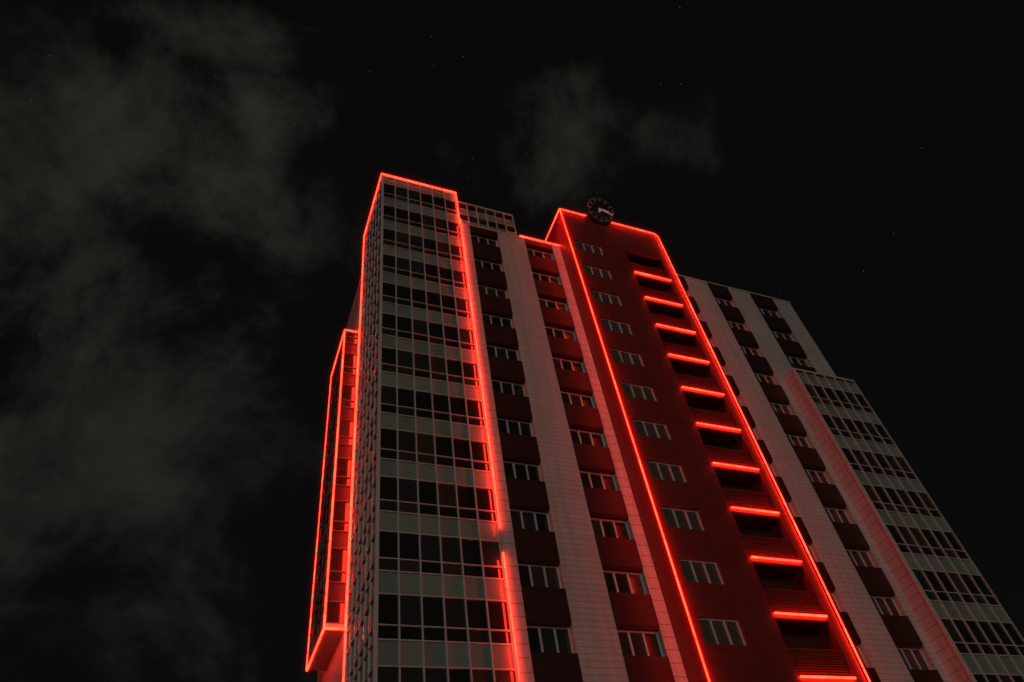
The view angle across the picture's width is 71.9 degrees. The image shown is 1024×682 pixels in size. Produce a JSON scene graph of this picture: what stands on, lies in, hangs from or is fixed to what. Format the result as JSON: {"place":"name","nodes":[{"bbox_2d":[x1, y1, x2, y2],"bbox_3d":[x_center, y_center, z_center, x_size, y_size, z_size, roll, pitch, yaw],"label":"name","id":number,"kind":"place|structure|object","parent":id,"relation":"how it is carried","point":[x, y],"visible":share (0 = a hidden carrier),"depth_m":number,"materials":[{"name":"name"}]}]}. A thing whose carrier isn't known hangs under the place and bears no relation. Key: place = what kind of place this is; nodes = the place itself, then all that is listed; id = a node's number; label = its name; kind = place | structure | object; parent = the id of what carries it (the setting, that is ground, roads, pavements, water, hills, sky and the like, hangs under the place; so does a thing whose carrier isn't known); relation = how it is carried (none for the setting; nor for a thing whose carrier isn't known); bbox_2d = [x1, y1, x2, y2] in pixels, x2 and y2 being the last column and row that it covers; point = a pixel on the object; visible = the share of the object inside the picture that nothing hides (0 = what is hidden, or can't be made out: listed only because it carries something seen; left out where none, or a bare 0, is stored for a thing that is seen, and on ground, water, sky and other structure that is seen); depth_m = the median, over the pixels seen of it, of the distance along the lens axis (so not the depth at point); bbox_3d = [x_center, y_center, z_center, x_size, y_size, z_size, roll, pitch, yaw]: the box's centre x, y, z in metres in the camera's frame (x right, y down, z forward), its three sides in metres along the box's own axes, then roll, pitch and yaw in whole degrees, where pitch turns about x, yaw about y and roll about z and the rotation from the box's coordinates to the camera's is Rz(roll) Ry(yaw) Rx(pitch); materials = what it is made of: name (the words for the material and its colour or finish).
{"place":"outdoors","nodes":[
{"label":"outdoors","id":0,"kind":"place"},
{"bbox_2d":[0,0,1023,681],"label":"sky","id":1,"kind":"structure","parent":0,"point":[188,188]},
{"label":"ground","id":2,"kind":"structure","parent":0,"visible":0},
{"bbox_2d":[344,174,516,681],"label":"building section","id":3,"kind":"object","parent":2,"relation":"on","point":[427,598],"depth_m":35.72,"materials":[{"name":"grey"}]},
{"bbox_2d":[317,222,951,681],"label":"building","id":4,"kind":"structure","parent":2,"relation":"on","point":[587,600],"depth_m":40.29,"materials":[{"name":"white"}]},
{"bbox_2d":[307,330,357,670],"bbox_3d":[-10.841,8.377,43.783,1.045,21.700,4.825,11,-50,-19],"label":"building bay","id":5,"kind":"object","parent":4,"relation":"attached to","point":[330,639],"visible":0.88,"depth_m":40.33,"materials":[{"name":"red"}]},
{"bbox_2d":[306,173,870,681],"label":"neon lights","id":6,"kind":"object","parent":4,"relation":"attached to","point":[492,465],"visible":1,"depth_m":40.05},
{"bbox_2d":[546,210,866,681],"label":"red building","id":7,"kind":"structure","parent":2,"relation":"on","point":[736,596],"depth_m":39.43,"materials":[{"name":"red paint"}]},
{"bbox_2d":[584,198,613,224],"bbox_3d":[7.131,-10.582,57.999,2.640,2.573,1.422,11,-50,-19],"label":"clock","id":8,"kind":"object","parent":7,"relation":"attached to","point":[598,211],"visible":1,"depth_m":57.78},
{"bbox_2d":[783,367,1023,681],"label":"building section","id":9,"kind":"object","parent":2,"relation":"on","point":[970,630],"depth_m":43.75,"materials":[{"name":"grey"}]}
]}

